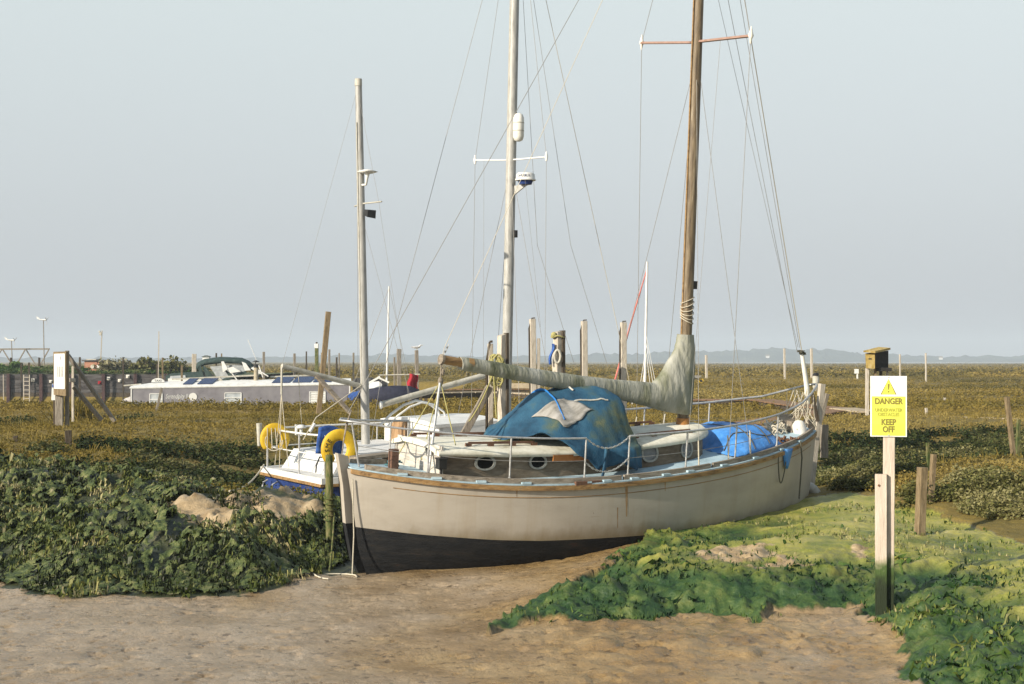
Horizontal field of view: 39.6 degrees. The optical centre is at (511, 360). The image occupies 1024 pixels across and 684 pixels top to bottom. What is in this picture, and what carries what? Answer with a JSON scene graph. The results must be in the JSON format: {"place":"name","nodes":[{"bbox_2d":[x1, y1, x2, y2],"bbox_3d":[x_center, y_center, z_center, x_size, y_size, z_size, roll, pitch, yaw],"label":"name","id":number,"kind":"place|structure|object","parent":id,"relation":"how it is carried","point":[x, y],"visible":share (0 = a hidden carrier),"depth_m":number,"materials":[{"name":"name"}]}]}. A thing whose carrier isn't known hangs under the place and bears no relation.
{"place":"outdoors","nodes":[
{"label":"outdoors","id":0,"kind":"place"},
{"bbox_2d":[0,370,296,377],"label":"embankment","id":1,"kind":"structure","parent":0,"point":[268,374],"depth_m":136.10,"materials":[{"name":"green plant"}]},
{"bbox_2d":[8,361,25,366],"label":"bush","id":2,"kind":"object","parent":1,"relation":"on","point":[15,364],"visible":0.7,"depth_m":135.53,"materials":[{"name":"green plant"}]},
{"bbox_2d":[0,348,49,366],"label":"lattice gantry","id":3,"kind":"object","parent":1,"relation":"on","point":[24,349],"visible":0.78,"depth_m":137.93,"materials":[{"name":"metal"}]},
{"bbox_2d":[81,359,111,370],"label":"brick hut","id":4,"kind":"object","parent":1,"relation":"on","point":[89,363],"visible":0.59,"depth_m":135.00,"materials":[{"name":"brick"}]},
{"bbox_2d":[0,365,210,373],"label":"bank weeds","id":5,"kind":"object","parent":1,"relation":"on","point":[38,369],"visible":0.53,"depth_m":131.52,"materials":[{"name":"plant"}]},
{"bbox_2d":[5,337,15,361],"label":"lamp post","id":6,"kind":"object","parent":5,"relation":"on","point":[11,340],"visible":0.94,"depth_m":136.97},
{"bbox_2d":[36,316,47,364],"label":"lamp post","id":7,"kind":"object","parent":5,"relation":"on","point":[43,334],"visible":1,"depth_m":135.97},
{"bbox_2d":[92,355,126,371],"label":"bush","id":8,"kind":"object","parent":1,"relation":"on","point":[106,365],"visible":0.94,"depth_m":132.54,"materials":[{"name":"green plant"}]},
{"bbox_2d":[112,357,134,369],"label":"bush","id":9,"kind":"object","parent":1,"relation":"on","point":[129,363],"visible":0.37,"depth_m":133.96,"materials":[{"name":"green plant"}]},
{"bbox_2d":[126,355,159,373],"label":"bush","id":10,"kind":"object","parent":1,"relation":"on","point":[144,363],"visible":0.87,"depth_m":132.68,"materials":[{"name":"green plant"}]},
{"bbox_2d":[155,355,185,373],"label":"bush","id":11,"kind":"object","parent":1,"relation":"on","point":[168,366],"visible":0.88,"depth_m":131.24,"materials":[{"name":"green plant"}]},
{"bbox_2d":[171,361,190,372],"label":"bush","id":12,"kind":"object","parent":1,"relation":"on","point":[186,369],"visible":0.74,"depth_m":131.69,"materials":[{"name":"green plant"}]},
{"bbox_2d":[0,362,1023,683],"bbox_3d":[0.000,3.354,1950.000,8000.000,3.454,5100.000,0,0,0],"label":"ground","id":13,"kind":"structure","parent":0,"point":[432,626],"depth_m":15.28,"materials":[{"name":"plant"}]},
{"bbox_2d":[20,362,21,380],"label":"mooring pile","id":14,"kind":"object","parent":13,"relation":"on","point":[20,371],"visible":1,"depth_m":129.42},
{"bbox_2d":[28,362,29,380],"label":"quay bollard","id":15,"kind":"object","parent":13,"relation":"on","point":[28,370],"visible":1,"depth_m":129.42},
{"bbox_2d":[51,384,54,426],"bbox_3d":[-12.196,1.222,37.884,0.131,1.224,0.104,0,0,0],"label":"notice","id":16,"kind":"object","parent":13,"relation":"on","point":[52,396],"visible":0.55,"depth_m":37.86,"materials":[{"name":"white plastic"}]},
{"bbox_2d":[41,396,84,419],"bbox_3d":[-14.528,1.548,46.546,1.440,0.900,1.406,0,0,26],"label":"grass tussock","id":17,"kind":"object","parent":13,"relation":"on","point":[51,414],"depth_m":46.42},
{"bbox_2d":[65,430,71,445],"bbox_3d":[-9.694,1.879,31.102,0.164,0.719,0.148,0,0,-14],"label":"rotten stump","id":18,"kind":"object","parent":13,"relation":"on","point":[68,436],"visible":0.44,"depth_m":31.04,"materials":[{"name":"wood"}]},
{"bbox_2d":[79,357,80,402],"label":"mooring pile","id":19,"kind":"object","parent":13,"relation":"on","point":[79,375],"visible":0.53,"depth_m":127.91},
{"bbox_2d":[64,397,100,421],"bbox_3d":[-13.969,1.544,45.645,1.484,0.896,1.258,0,0,-43],"label":"grass tussock","id":20,"kind":"object","parent":13,"relation":"on","point":[82,412],"depth_m":45.51,"materials":[{"name":"plant"}]},
{"bbox_2d":[53,351,115,426],"bbox_3d":[-11.495,0.778,37.913,1.399,2.101,1.317,0,0,17],"label":"notice board","id":21,"kind":"object","parent":13,"relation":"on","point":[62,379],"visible":0.96,"depth_m":37.63,"materials":[{"name":"wood"}]},
{"bbox_2d":[0,374,213,403],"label":"quay wall","id":22,"kind":"structure","parent":13,"relation":"on","point":[41,387],"depth_m":130.05,"materials":[{"name":"wood"}]},
{"bbox_2d":[23,375,29,402],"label":"ladder","id":23,"kind":"object","parent":22,"relation":"attached to","point":[26,385],"visible":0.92,"depth_m":129.37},
{"bbox_2d":[122,357,123,399],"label":"mooring pile","id":24,"kind":"object","parent":13,"relation":"on","point":[122,378],"visible":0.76,"depth_m":125.92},
{"bbox_2d":[158,331,158,377],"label":"aerial pole","id":25,"kind":"object","parent":13,"relation":"on","point":[158,354],"visible":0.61,"depth_m":96.96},
{"bbox_2d":[155,388,162,409],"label":"timber post","id":26,"kind":"object","parent":13,"relation":"on","point":[159,399],"visible":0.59,"depth_m":53.70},
{"bbox_2d":[0,452,342,566],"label":"seaweed","id":27,"kind":"object","parent":13,"relation":"on","point":[140,475],"visible":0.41,"depth_m":20.48,"materials":[{"name":"plant"}]},
{"bbox_2d":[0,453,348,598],"bbox_3d":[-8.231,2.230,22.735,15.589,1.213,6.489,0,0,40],"label":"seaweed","id":28,"kind":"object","parent":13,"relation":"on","point":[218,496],"visible":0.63,"depth_m":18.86,"materials":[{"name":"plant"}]},
{"bbox_2d":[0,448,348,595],"bbox_3d":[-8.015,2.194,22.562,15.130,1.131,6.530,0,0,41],"label":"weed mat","id":29,"kind":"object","parent":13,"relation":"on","point":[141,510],"visible":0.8,"depth_m":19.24,"materials":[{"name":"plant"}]},
{"bbox_2d":[192,354,196,371],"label":"mooring pile","id":30,"kind":"object","parent":13,"relation":"on","point":[194,356],"visible":0.39,"depth_m":117.83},
{"bbox_2d":[165,340,294,380],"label":"motor cruiser","id":31,"kind":"object","parent":13,"relation":"on","point":[242,366],"visible":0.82,"depth_m":106.02,"materials":[{"name":"green plastic"}]},
{"bbox_2d":[170,375,185,378],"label":"fore window","id":32,"kind":"structure","parent":31,"relation":"in","point":[179,376],"depth_m":106.92,"materials":[{"name":"glass"}]},
{"bbox_2d":[210,364,244,378],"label":"canopy window","id":33,"kind":"structure","parent":31,"relation":"in","point":[217,370],"depth_m":106.19,"materials":[{"name":"clear plastic"}]},
{"bbox_2d":[121,360,350,404],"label":"narrowboat","id":34,"kind":"object","parent":13,"relation":"on","point":[216,388],"visible":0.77,"depth_m":91.75,"materials":[{"name":"white"}]},
{"bbox_2d":[262,352,264,379],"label":"mooring pile","id":35,"kind":"object","parent":13,"relation":"on","point":[263,353],"visible":0.46,"depth_m":115.91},
{"bbox_2d":[293,353,295,378],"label":"mooring pile","id":36,"kind":"object","parent":13,"relation":"on","point":[294,361],"visible":0.39,"depth_m":117.91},
{"bbox_2d":[314,342,318,378],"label":"mooring pile","id":37,"kind":"object","parent":13,"relation":"on","point":[316,346],"visible":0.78,"depth_m":109.87,"materials":[{"name":"wood"}]},
{"bbox_2d":[316,311,330,413],"bbox_3d":[-6.917,0.224,52.099,0.604,4.071,0.227,0,0,0],"label":"timber post","id":38,"kind":"object","parent":13,"relation":"on","point":[323,357],"visible":0.76,"depth_m":52.01,"materials":[{"name":"wood"}]},
{"bbox_2d":[323,455,334,571],"bbox_3d":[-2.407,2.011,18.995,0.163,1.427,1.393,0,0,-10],"label":"mooring post","id":39,"kind":"object","parent":13,"relation":"on","point":[329,518],"visible":0.98,"depth_m":19.55,"materials":[{"name":"wood"}]},
{"bbox_2d":[328,349,329,374],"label":"mooring pile","id":40,"kind":"object","parent":13,"relation":"on","point":[328,361],"visible":0.46,"depth_m":117.91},
{"bbox_2d":[336,357,337,376],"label":"mooring pile","id":41,"kind":"object","parent":13,"relation":"on","point":[336,366],"visible":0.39,"depth_m":115.94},
{"bbox_2d":[338,353,339,377],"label":"mooring pile","id":42,"kind":"object","parent":13,"relation":"on","point":[338,365],"visible":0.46,"depth_m":119.96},
{"bbox_2d":[352,353,353,391],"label":"mooring pile","id":43,"kind":"object","parent":13,"relation":"on","point":[353,368],"visible":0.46,"depth_m":111.94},
{"bbox_2d":[347,286,419,404],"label":"navy boat","id":44,"kind":"object","parent":13,"relation":"on","point":[386,391],"visible":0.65,"depth_m":86.40,"materials":[{"name":"blue plastic"}]},
{"bbox_2d":[406,374,418,388],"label":"red cloth","id":45,"kind":"object","parent":44,"relation":"hanging from","point":[412,381],"visible":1,"depth_m":86.88,"materials":[{"name":"fabric"}]},
{"bbox_2d":[393,357,394,385],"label":"mooring pile","id":46,"kind":"object","parent":13,"relation":"on","point":[394,369],"visible":0.39,"depth_m":97.94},
{"bbox_2d":[397,349,400,385],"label":"mooring pile","id":47,"kind":"object","parent":13,"relation":"on","point":[398,369],"visible":0.54,"depth_m":97.86,"materials":[{"name":"wood"}]},
{"bbox_2d":[415,350,418,388],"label":"mooring pile","id":48,"kind":"object","parent":13,"relation":"on","point":[416,362],"visible":0.54,"depth_m":97.89,"materials":[{"name":"wood"}]},
{"bbox_2d":[256,0,628,496],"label":"ketch","id":49,"kind":"object","parent":13,"relation":"on","point":[304,467],"visible":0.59,"depth_m":26.27,"materials":[{"name":"white paint"}]},
{"bbox_2d":[229,464,264,491],"bbox_3d":[-4.496,2.014,24.239,0.031,0.204,4.286,0,0,-3],"label":"mooring line","id":50,"kind":"object","parent":49,"relation":"attached to","point":[259,471],"visible":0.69,"depth_m":25.10,"materials":[{"name":"fabric"}]},
{"bbox_2d":[265,428,282,450],"bbox_3d":[-4.282,1.417,25.589,0.336,0.421,0.037,0,0,0],"label":"buoy rope","id":51,"kind":"object","parent":49,"relation":"hanging from","point":[271,440],"visible":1,"depth_m":25.58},
{"bbox_2d":[260,423,289,448],"bbox_3d":[-4.282,1.358,25.679,0.535,0.480,0.085,0,0,-18],"label":"horseshoe lifebuoy","id":52,"kind":"object","parent":49,"relation":"hanging from","point":[273,426],"visible":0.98,"depth_m":25.63,"materials":[{"name":"plastic"}]},
{"bbox_2d":[315,425,342,453],"bbox_3d":[-3.130,1.365,24.498,0.546,0.513,0.064,0,0,-31],"label":"dodger","id":53,"kind":"object","parent":49,"relation":"attached to","point":[326,430],"visible":0.52,"depth_m":24.44,"materials":[{"name":"blue fabric"}]},
{"bbox_2d":[321,429,357,461],"bbox_3d":[-2.940,1.451,24.283,0.649,0.582,0.108,4,-1,-20],"label":"horseshoe lifebuoy","id":54,"kind":"object","parent":49,"relation":"hanging from","point":[331,438],"visible":0.77,"depth_m":24.23,"materials":[{"name":"yellow plastic"}]},
{"bbox_2d":[461,385,492,436],"bbox_3d":[-0.658,0.956,24.300,0.684,1.095,0.095,0,0,0],"label":"leaning plank","id":55,"kind":"object","parent":49,"relation":"attached to","point":[468,426],"visible":0.72,"depth_m":24.27,"materials":[{"name":"wood"}]},
{"bbox_2d":[409,391,528,400],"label":"boardwalk","id":56,"kind":"structure","parent":13,"relation":"on","point":[468,395],"depth_m":70.74,"materials":[{"name":"brown wood"}]},
{"bbox_2d":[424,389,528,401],"bbox_3d":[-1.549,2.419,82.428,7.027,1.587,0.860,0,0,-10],"label":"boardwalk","id":57,"kind":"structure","parent":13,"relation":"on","point":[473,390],"depth_m":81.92,"materials":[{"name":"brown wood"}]},
{"bbox_2d":[485,340,492,430],"bbox_3d":[-0.392,0.821,24.600,0.137,2.357,0.103,0,0,0],"label":"mooring post","id":58,"kind":"object","parent":13,"relation":"on","point":[489,412],"visible":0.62,"depth_m":24.55,"materials":[{"name":"wood"}]},
{"bbox_2d":[497,333,508,420],"bbox_3d":[-0.159,0.760,24.402,0.177,2.480,0.159,0,0,-24],"label":"mooring post","id":59,"kind":"object","parent":13,"relation":"on","point":[503,390],"visible":0.44,"depth_m":24.35,"materials":[{"name":"wood"}]},
{"bbox_2d":[469,354,504,421],"bbox_3d":[-0.423,0.457,24.250,0.636,1.164,0.123,0,0,0],"label":"rope coil","id":60,"kind":"object","parent":59,"relation":"hanging from","point":[492,357],"visible":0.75,"depth_m":24.23,"materials":[{"name":"fabric"}]},
{"bbox_2d":[0,393,1023,495],"bbox_3d":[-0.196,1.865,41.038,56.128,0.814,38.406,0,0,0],"label":"marsh scrub","id":61,"kind":"object","parent":13,"relation":"on","point":[46,425],"visible":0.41,"depth_m":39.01,"materials":[{"name":"plant"}]},
{"bbox_2d":[0,373,1023,412],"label":"marsh scrub","id":62,"kind":"object","parent":13,"relation":"on","point":[839,389],"visible":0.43,"depth_m":73.49,"materials":[{"name":"plant"}]},
{"bbox_2d":[0,363,1023,376],"bbox_3d":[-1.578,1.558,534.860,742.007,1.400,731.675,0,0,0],"label":"marsh scrub","id":63,"kind":"object","parent":13,"relation":"on","point":[829,370],"visible":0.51,"depth_m":243.28,"materials":[{"name":"plant"}]},
{"bbox_2d":[512,383,528,387],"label":"rail board","id":64,"kind":"object","parent":13,"relation":"on","point":[521,385],"visible":0.43,"depth_m":85.32,"materials":[{"name":"brown wood"}]},
{"bbox_2d":[528,317,536,393],"bbox_3d":[0.716,0.236,49.993,0.296,3.530,0.206,0,0,-14],"label":"mooring post","id":65,"kind":"object","parent":13,"relation":"on","point":[532,343],"visible":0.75,"depth_m":49.91,"materials":[{"name":"wood"}]},
{"bbox_2d":[537,338,539,388],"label":"timber post","id":66,"kind":"object","parent":13,"relation":"on","point":[538,354],"visible":0.42,"depth_m":49.96,"materials":[{"name":"wood"}]},
{"bbox_2d":[552,330,565,372],"bbox_3d":[1.569,0.487,47.998,0.372,3.025,0.369,0,0,-24],"label":"mooring post","id":67,"kind":"object","parent":13,"relation":"on","point":[559,342],"visible":0.48,"depth_m":47.88,"materials":[{"name":"wood"}]},
{"bbox_2d":[548,344,554,364],"bbox_3d":[1.331,-0.225,47.840,0.216,0.701,0.120,0,0,0],"label":"blue cloth","id":68,"kind":"object","parent":67,"relation":"hanging from","point":[551,354],"visible":1,"depth_m":47.80,"materials":[{"name":"fabric"}]},
{"bbox_2d":[553,349,561,363],"bbox_3d":[1.530,-0.147,47.760,0.285,0.521,0.090,0,0,0],"label":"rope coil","id":69,"kind":"object","parent":67,"relation":"hanging from","point":[554,356],"visible":1,"depth_m":47.73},
{"bbox_2d":[550,332,564,337],"bbox_3d":[1.548,-0.867,47.980,0.499,0.216,0.448,0,0,0],"label":"rope lashing","id":70,"kind":"object","parent":67,"relation":"attached to","point":[553,334],"visible":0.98,"depth_m":47.79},
{"bbox_2d":[335,0,817,573],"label":"sailing boat","id":71,"kind":"object","parent":13,"relation":"on","point":[457,500],"visible":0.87,"depth_m":19.28,"materials":[{"name":"beige paint"}]},
{"bbox_2d":[312,479,356,579],"bbox_3d":[-2.277,2.135,18.046,0.515,1.243,0.651,0,0,45],"label":"stern line","id":72,"kind":"object","parent":71,"relation":"hanging from","point":[352,574],"visible":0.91,"depth_m":18.24,"materials":[{"name":"fabric"}]},
{"bbox_2d":[484,386,641,475],"bbox_3d":[0.577,1.003,20.084,1.987,1.358,2.021,0,5,-33],"label":"cockpit tarp","id":73,"kind":"object","parent":71,"relation":"on","point":[596,415],"visible":0.91,"depth_m":19.67,"materials":[{"name":"fabric"}]},
{"bbox_2d":[701,421,792,468],"bbox_3d":[3.340,1.247,21.943,1.362,0.596,1.960,0,5,-33],"label":"foredeck tarp","id":74,"kind":"object","parent":71,"relation":"on","point":[714,438],"visible":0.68,"depth_m":21.39,"materials":[{"name":"plastic"}]},
{"bbox_2d":[763,420,787,434],"bbox_3d":[4.162,1.054,22.489,0.347,0.248,0.390,0,0,-14],"label":"mooring rope","id":75,"kind":"object","parent":71,"relation":"on","point":[772,427],"visible":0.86,"depth_m":22.38,"materials":[{"name":"fabric"}]},
{"bbox_2d":[775,435,799,442],"bbox_3d":[4.197,1.210,21.836,0.455,0.124,0.273,0,5,-33],"label":"anchor chain","id":76,"kind":"object","parent":71,"relation":"on","point":[784,438],"visible":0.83,"depth_m":21.78,"materials":[{"name":"metal"}]},
{"bbox_2d":[792,420,806,433],"bbox_3d":[4.542,1.099,22.468,0.250,0.324,0.231,0,5,-33],"label":"fender","id":77,"kind":"object","parent":71,"relation":"on","point":[800,425],"visible":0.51,"depth_m":22.38,"materials":[{"name":"plastic"}]},
{"bbox_2d":[580,319,587,375],"bbox_3d":[2.524,0.272,49.992,0.283,3.458,0.203,0,0,-14],"label":"mooring post","id":78,"kind":"object","parent":13,"relation":"on","point":[583,350],"visible":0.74,"depth_m":49.91,"materials":[{"name":"wood"}]},
{"bbox_2d":[619,321,626,413],"bbox_3d":[3.893,0.293,49.994,0.258,3.414,0.200,0,0,-14],"label":"mooring post","id":79,"kind":"object","parent":13,"relation":"on","point":[622,338],"visible":0.74,"depth_m":49.91,"materials":[{"name":"wood"}]},
{"bbox_2d":[614,262,654,406],"bbox_3d":[5.266,-1.060,62.807,2.126,6.637,1.958,0,0,-42],"label":"yacht","id":80,"kind":"object","parent":13,"relation":"on","point":[645,363],"visible":0.42,"depth_m":62.76,"materials":[{"name":"white plastic"}]},
{"bbox_2d":[694,375,702,382],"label":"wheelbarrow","id":81,"kind":"object","parent":13,"relation":"on","point":[700,379],"visible":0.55,"depth_m":120.78,"materials":[{"name":"plastic"}]},
{"bbox_2d":[705,355,707,378],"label":"marker pole","id":82,"kind":"object","parent":13,"relation":"on","point":[706,367],"visible":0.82,"depth_m":157.41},
{"bbox_2d":[504,501,1023,683],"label":"algae mat","id":83,"kind":"object","parent":13,"relation":"on","point":[841,533],"visible":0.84,"depth_m":16.35,"materials":[{"name":"plant"}]},
{"bbox_2d":[693,399,847,411],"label":"boardwalk","id":84,"kind":"structure","parent":13,"relation":"on","point":[783,404],"depth_m":58.20,"materials":[{"name":"brown wood"}]},
{"bbox_2d":[783,349,785,378],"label":"marker pole","id":85,"kind":"object","parent":13,"relation":"on","point":[784,357],"visible":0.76,"depth_m":147.43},
{"bbox_2d":[549,536,1023,683],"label":"algae mat","id":86,"kind":"object","parent":13,"relation":"on","point":[899,561],"visible":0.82,"depth_m":14.10,"materials":[{"name":"plant"}]},
{"bbox_2d":[734,409,848,425],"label":"boardwalk","id":87,"kind":"structure","parent":13,"relation":"on","point":[829,411],"depth_m":44.48,"materials":[{"name":"brown wood"}]},
{"bbox_2d":[810,349,812,377],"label":"marker pole","id":88,"kind":"object","parent":13,"relation":"on","point":[811,363],"visible":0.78,"depth_m":157.41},
{"bbox_2d":[809,482,820,492],"bbox_3d":[4.801,2.291,23.240,0.562,0.643,0.170,0,0,0],"label":"tyre","id":89,"kind":"object","parent":13,"relation":"on","point":[814,488],"visible":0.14,"depth_m":23.17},
{"bbox_2d":[811,383,825,483],"bbox_3d":[5.084,1.557,23.901,0.367,2.356,0.109,0,0,0],"label":"bow timber","id":90,"kind":"object","parent":13,"relation":"on","point":[820,396],"visible":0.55,"depth_m":23.87,"materials":[{"name":"wood"}]},
{"bbox_2d":[811,393,819,421],"bbox_3d":[5.069,0.775,23.801,0.160,0.492,0.063,0,0,0],"label":"bow timber","id":91,"kind":"object","parent":90,"relation":"attached to","point":[816,413],"visible":0.71,"depth_m":23.78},
{"bbox_2d":[812,372,819,390],"bbox_3d":[5.161,0.353,24.150,0.126,0.310,0.126,0,0,0],"label":"anchor light","id":92,"kind":"object","parent":90,"relation":"attached to","point":[815,378],"visible":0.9,"depth_m":24.11,"materials":[{"name":"white plastic"}]},
{"bbox_2d":[820,425,828,457],"bbox_3d":[5.289,1.361,24.100,0.132,0.557,0.079,0,0,-14],"label":"bow timber","id":93,"kind":"object","parent":13,"relation":"on","point":[824,431],"visible":0.93,"depth_m":24.06,"materials":[{"name":"wood"}]},
{"bbox_2d":[821,393,829,424],"bbox_3d":[5.271,0.911,24.200,0.261,0.727,0.078,0,0,0],"label":"bow timber","id":94,"kind":"object","parent":13,"relation":"on","point":[826,396],"visible":0.45,"depth_m":24.17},
{"bbox_2d":[829,408,869,416],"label":"boardwalk","id":95,"kind":"structure","parent":13,"relation":"on","point":[860,410],"depth_m":48.67,"materials":[{"name":"brown wood"}]},
{"bbox_2d":[854,369,858,378],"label":"sign","id":96,"kind":"object","parent":13,"relation":"on","point":[856,371],"visible":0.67,"depth_m":153.88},
{"bbox_2d":[863,347,891,415],"bbox_3d":[12.113,0.684,47.283,1.275,2.299,0.577,0,0,-26],"label":"nest box","id":97,"kind":"object","parent":13,"relation":"on","point":[876,359],"visible":0.56,"depth_m":47.10,"materials":[{"name":"brown wood"}]},
{"bbox_2d":[870,376,906,615],"bbox_3d":[3.998,1.544,15.097,0.375,2.766,0.174,0,0,16],"label":"danger sign","id":98,"kind":"object","parent":13,"relation":"on","point":[888,409],"visible":0.99,"depth_m":15.06,"materials":[{"name":"metal"}]},
{"bbox_2d":[899,354,900,375],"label":"marker pole","id":99,"kind":"object","parent":13,"relation":"on","point":[899,364],"visible":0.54,"depth_m":99.96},
{"bbox_2d":[815,434,1023,491],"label":"bank scrub","id":100,"kind":"object","parent":13,"relation":"on","point":[858,482],"visible":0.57,"depth_m":25.22,"materials":[{"name":"plant"}]},
{"bbox_2d":[914,467,927,535],"bbox_3d":[5.304,2.023,18.450,0.147,1.286,0.127,0,0,-14],"label":"mooring stake","id":101,"kind":"object","parent":13,"relation":"on","point":[921,500],"visible":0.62,"depth_m":18.40,"materials":[{"name":"wood"}]},
{"bbox_2d":[925,353,926,381],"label":"marker pole","id":102,"kind":"object","parent":13,"relation":"on","point":[926,367],"visible":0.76,"depth_m":127.95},
{"bbox_2d":[926,443,929,470],"bbox_3d":[7.180,1.951,24.500,0.092,1.082,0.059,0,0,-14],"label":"mooring stake","id":103,"kind":"object","parent":13,"relation":"on","point":[927,456],"visible":0.41,"depth_m":24.48,"materials":[{"name":"wood"}]},
{"bbox_2d":[928,454,936,501],"bbox_3d":[6.192,1.935,21.000,0.140,1.119,0.092,0,0,-14],"label":"mooring stake","id":104,"kind":"object","parent":13,"relation":"on","point":[932,469],"visible":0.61,"depth_m":20.97,"materials":[{"name":"wood"}]},
{"bbox_2d":[895,462,1023,519],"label":"bank scrub","id":105,"kind":"object","parent":13,"relation":"on","point":[994,490],"visible":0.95,"depth_m":20.85,"materials":[{"name":"plant"}]},
{"bbox_2d":[1004,397,1015,455],"bbox_3d":[10.867,1.524,31.000,0.270,1.488,0.111,0,0,0],"label":"timber post","id":106,"kind":"object","parent":13,"relation":"on","point":[1009,424],"visible":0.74,"depth_m":30.96,"materials":[{"name":"wood"}]},
{"bbox_2d":[1015,419,1020,455],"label":"timber post","id":107,"kind":"object","parent":13,"relation":"on","point":[1018,426],"visible":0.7,"depth_m":31.47,"materials":[{"name":"wood"}]},
{"bbox_2d":[0,347,1023,361],"bbox_3d":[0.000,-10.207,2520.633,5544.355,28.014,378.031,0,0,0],"label":"wooded hills","id":108,"kind":"structure","parent":0,"point":[792,355],"depth_m":2402.75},
{"bbox_2d":[0,0,1023,358],"label":"sky","id":109,"kind":"structure","parent":0,"point":[167,167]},
{"bbox_2d":[519,436,534,440],"bbox_3d":[0.195,1.069,19.613,0.256,0.067,0.199,0,0,3],"label":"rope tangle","id":110,"kind":"object","parent":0,"point":[527,439],"visible":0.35,"depth_m":19.55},
{"bbox_2d":[766,362,1023,362],"bbox_3d":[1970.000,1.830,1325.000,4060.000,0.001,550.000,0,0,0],"label":"estuary water","id":111,"kind":"structure","parent":0,"point":[901,362],"depth_m":1569.81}
]}

